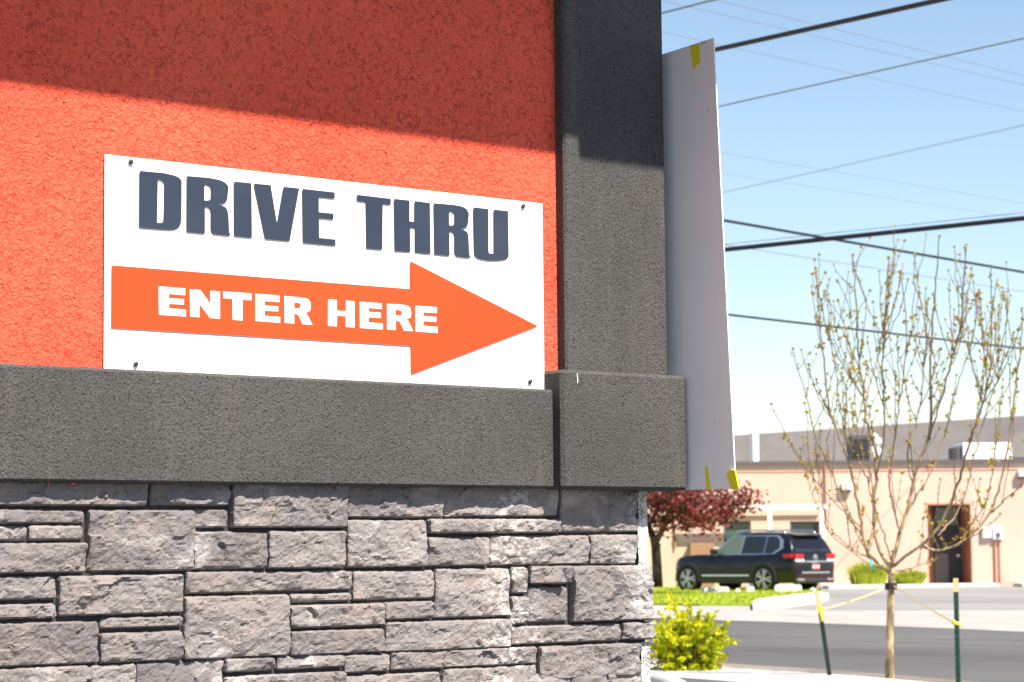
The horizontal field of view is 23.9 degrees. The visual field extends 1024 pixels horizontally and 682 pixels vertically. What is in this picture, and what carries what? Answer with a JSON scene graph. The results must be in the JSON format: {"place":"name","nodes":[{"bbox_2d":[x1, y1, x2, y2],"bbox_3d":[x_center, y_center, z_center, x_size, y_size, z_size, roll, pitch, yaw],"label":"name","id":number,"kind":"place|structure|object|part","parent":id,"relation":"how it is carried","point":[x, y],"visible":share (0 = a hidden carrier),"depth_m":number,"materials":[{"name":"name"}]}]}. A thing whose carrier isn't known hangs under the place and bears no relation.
{"place":"outdoors","nodes":[
{"label":"outdoors","id":0,"kind":"place"},
{"bbox_2d":[0,0,685,681],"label":"corner building","id":1,"kind":"structure","parent":0,"point":[172,526],"depth_m":5.46,"materials":[{"name":"red paint"}]},
{"bbox_2d":[104,154,543,388],"bbox_3d":[-0.389,-0.137,5.477,1.220,0.458,0.008,4,-7,-40],"label":"wall sign","id":2,"kind":"object","parent":1,"relation":"attached to","point":[214,270],"visible":1,"depth_m":5.44,"materials":[{"name":"white plastic"}]},
{"bbox_2d":[662,38,738,489],"bbox_3d":[0.394,-0.183,6.158,0.008,1.134,0.491,4,-7,-40],"label":"metal sheet","id":3,"kind":"object","parent":1,"relation":"attached to","point":[697,340],"visible":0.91,"depth_m":6.07,"materials":[{"name":"white"}]},
{"bbox_2d":[661,0,714,13],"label":"power line","id":4,"kind":"object","parent":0,"point":[691,5],"visible":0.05,"depth_m":35.45,"materials":[{"name":"grey"}]},
{"bbox_2d":[701,587,728,592],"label":"parking block","id":5,"kind":"structure","parent":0,"point":[713,589],"depth_m":67.42,"materials":[{"name":"concrete"}]},
{"bbox_2d":[652,586,821,605],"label":"grass","id":6,"kind":"structure","parent":0,"point":[693,594],"depth_m":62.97,"materials":[{"name":"green plant"}]},
{"bbox_2d":[646,479,769,586],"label":"plum tree","id":7,"kind":"object","parent":6,"relation":"on","point":[688,506],"visible":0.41,"depth_m":65.67,"materials":[{"name":"red plant"}]},
{"bbox_2d":[746,586,753,591],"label":"parking block","id":8,"kind":"structure","parent":6,"relation":"on","point":[749,588],"depth_m":67.42,"materials":[{"name":"concrete"}]},
{"bbox_2d":[774,584,801,591],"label":"parking block","id":9,"kind":"structure","parent":6,"relation":"on","point":[785,588],"depth_m":67.42,"materials":[{"name":"concrete"}]},
{"bbox_2d":[650,661,920,681],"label":"pavement","id":10,"kind":"structure","parent":0,"point":[729,674],"depth_m":20.92,"materials":[{"name":"concrete"}]},
{"bbox_2d":[645,591,739,670],"bbox_3d":[1.663,2.723,22.317,0.904,0.833,0.760,-1,-5,1],"label":"golden bush","id":11,"kind":"object","parent":10,"relation":"on","point":[685,643],"visible":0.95,"depth_m":22.17,"materials":[{"name":"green plant"}]},
{"bbox_2d":[715,0,949,51],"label":"power line","id":12,"kind":"object","parent":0,"point":[829,24],"visible":0.21,"depth_m":22.04,"materials":[{"name":"black"}]},
{"bbox_2d":[645,619,1023,681],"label":"road","id":13,"kind":"structure","parent":0,"point":[991,656],"depth_m":29.43,"materials":[{"name":"grey asphalt"}]},
{"bbox_2d":[650,658,976,681],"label":"gutter","id":14,"kind":"object","parent":13,"relation":"on","point":[898,677],"visible":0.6,"depth_m":23.94,"materials":[{"name":"grey concrete"}]},
{"bbox_2d":[646,451,1023,588],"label":"peach building","id":15,"kind":"structure","parent":0,"point":[993,552],"depth_m":77.83,"materials":[{"name":"paint"}]},
{"bbox_2d":[723,521,750,541],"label":"window","id":16,"kind":"structure","parent":15,"relation":"in","point":[743,525],"depth_m":77.92,"materials":[{"name":"grey glass"}]},
{"bbox_2d":[790,521,819,533],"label":"window","id":17,"kind":"structure","parent":15,"relation":"in","point":[794,525],"depth_m":77.94,"materials":[{"name":"grey glass"}]},
{"bbox_2d":[846,433,881,459],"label":"rooftop unit","id":18,"kind":"object","parent":15,"relation":"on","point":[866,443],"visible":0.48,"depth_m":80.51,"materials":[{"name":"grey"}]},
{"bbox_2d":[932,505,962,582],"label":"door","id":19,"kind":"structure","parent":15,"relation":"in","point":[948,565],"depth_m":78.93,"materials":[{"name":"grey"}]},
{"bbox_2d":[948,443,1023,458],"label":"rooftop unit","id":20,"kind":"object","parent":15,"relation":"on","point":[984,451],"visible":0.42,"depth_m":79.98,"materials":[{"name":"white paint"}]},
{"bbox_2d":[654,618,1017,631],"bbox_3d":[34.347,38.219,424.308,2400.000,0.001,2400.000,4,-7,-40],"label":"ground","id":21,"kind":"structure","parent":0,"point":[862,625],"depth_m":40.28,"materials":[{"name":"grey concrete"}]},
{"bbox_2d":[650,673,685,681],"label":"planter kerb","id":22,"kind":"structure","parent":21,"relation":"on","point":[656,677],"depth_m":19.45,"materials":[{"name":"concrete"}]},
{"bbox_2d":[814,592,831,674],"bbox_3d":[2.707,2.615,21.008,0.188,0.871,0.047,2,-6,-30],"label":"tree stake","id":23,"kind":"object","parent":21,"relation":"on","point":[824,640],"visible":0.94,"depth_m":21.00,"materials":[{"name":"green metal"}]},
{"bbox_2d":[770,225,1023,678],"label":"young tree","id":24,"kind":"object","parent":21,"relation":"on","point":[890,588],"visible":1,"depth_m":20.97,"materials":[{"name":"brown plant"}]},
{"bbox_2d":[816,588,883,621],"bbox_3d":[2.926,2.281,20.897,0.602,0.283,0.053,0,-5,-4],"label":"tie strap","id":25,"kind":"object","parent":24,"relation":"attached to","point":[821,609],"visible":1,"depth_m":20.91,"materials":[{"name":"yellow fabric"}]},
{"bbox_2d":[894,585,961,625],"bbox_3d":[3.539,2.261,20.663,0.650,0.351,0.070,-4,-6,38],"label":"tie strap","id":26,"kind":"object","parent":24,"relation":"attached to","point":[954,622],"visible":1,"depth_m":20.63,"materials":[{"name":"yellow"}]},
{"bbox_2d":[953,578,960,681],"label":"tree stake","id":27,"kind":"object","parent":21,"relation":"on","point":[956,630],"visible":1,"depth_m":20.60,"materials":[{"name":"green metal"}]},
{"bbox_2d":[654,605,1023,631],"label":"concrete apron","id":28,"kind":"object","parent":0,"point":[1003,620],"visible":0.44,"depth_m":43.68,"materials":[{"name":"grey concrete"}]},
{"bbox_2d":[661,0,1023,84],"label":"power line","id":29,"kind":"object","parent":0,"point":[841,42],"visible":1,"depth_m":42.85,"materials":[{"name":"grey"}]},
{"bbox_2d":[663,32,1021,110],"bbox_3d":[7.959,-4.928,47.175,0.011,0.011,43.097,-6,-7,45],"label":"power line","id":30,"kind":"object","parent":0,"point":[846,72],"visible":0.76,"depth_m":45.52,"materials":[{"name":"grey"}]},
{"bbox_2d":[661,0,1023,434],"label":"sky","id":31,"kind":"structure","parent":0,"point":[858,118],"materials":[{"name":"blue"}]},
{"bbox_2d":[722,173,1012,216],"bbox_3d":[11.517,-3.518,63.595,45.897,0.008,0.008,4,-7,-43],"label":"power line","id":32,"kind":"object","parent":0,"point":[864,194],"visible":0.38,"depth_m":61.16,"materials":[{"name":"grey"}]},
{"bbox_2d":[717,0,1023,75],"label":"power line","id":33,"kind":"object","parent":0,"point":[867,37],"visible":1,"depth_m":42.35,"materials":[{"name":"grey"}]},
{"bbox_2d":[720,152,1020,202],"bbox_3d":[10.951,-3.772,60.647,45.616,0.009,0.009,4,-7,-44],"label":"power line","id":34,"kind":"object","parent":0,"point":[869,177],"visible":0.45,"depth_m":58.05,"materials":[{"name":"grey"}]},
{"bbox_2d":[718,38,1023,106],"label":"power line","id":35,"kind":"object","parent":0,"point":[874,71],"visible":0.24,"depth_m":32.80,"materials":[{"name":"grey"}]},
{"bbox_2d":[722,125,1023,192],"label":"power line","id":36,"kind":"object","parent":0,"point":[879,157],"visible":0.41,"depth_m":49.25,"materials":[{"name":"grey"}]},
{"bbox_2d":[723,219,1023,272],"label":"power line","id":37,"kind":"object","parent":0,"point":[850,242],"visible":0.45,"depth_m":43.62,"materials":[{"name":"black"}]},
{"bbox_2d":[725,212,1023,251],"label":"power line","id":38,"kind":"object","parent":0,"point":[887,232],"visible":0.33,"depth_m":32.82,"materials":[{"name":"black"}]},
{"bbox_2d":[727,245,1023,291],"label":"power line","id":39,"kind":"object","parent":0,"point":[877,268],"visible":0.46,"depth_m":68.42,"materials":[{"name":"grey"}]},
{"bbox_2d":[728,314,1023,349],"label":"power line","id":40,"kind":"object","parent":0,"point":[779,320],"visible":0.3,"depth_m":54.48,"materials":[{"name":"black"}]},
{"bbox_2d":[789,586,1023,610],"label":"parking lot","id":41,"kind":"structure","parent":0,"point":[993,598],"depth_m":58.56,"materials":[{"name":"concrete"}]},
{"bbox_2d":[675,530,834,590],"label":"parked car","id":42,"kind":"object","parent":41,"relation":"on","point":[768,559],"visible":0.94,"depth_m":70.34,"materials":[{"name":"black paint"}]},
{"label":"rear window","id":43,"kind":"part","parent":42,"relation":"part of","materials":[{"name":"black glass"}]},
{"bbox_2d":[752,592,828,609],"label":"kerb","id":44,"kind":"structure","parent":41,"relation":"on","point":[787,601],"depth_m":53.85,"materials":[{"name":"concrete"}]},
{"bbox_2d":[734,416,1023,460],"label":"grey building","id":45,"kind":"structure","parent":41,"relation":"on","point":[762,447],"depth_m":102.68,"materials":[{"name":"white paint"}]},
{"bbox_2d":[820,582,1023,588],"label":"pavement","id":46,"kind":"structure","parent":0,"point":[899,586],"depth_m":75.61,"materials":[{"name":"concrete"}]},
{"bbox_2d":[844,559,887,584],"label":"grass clump","id":47,"kind":"object","parent":46,"relation":"on","point":[862,573],"visible":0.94,"depth_m":76.34,"materials":[{"name":"green plant"}]},
{"bbox_2d":[895,569,927,583],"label":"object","id":48,"kind":"object","parent":46,"relation":"on","point":[912,577],"visible":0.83,"depth_m":76.33,"materials":[{"name":"green plant"}]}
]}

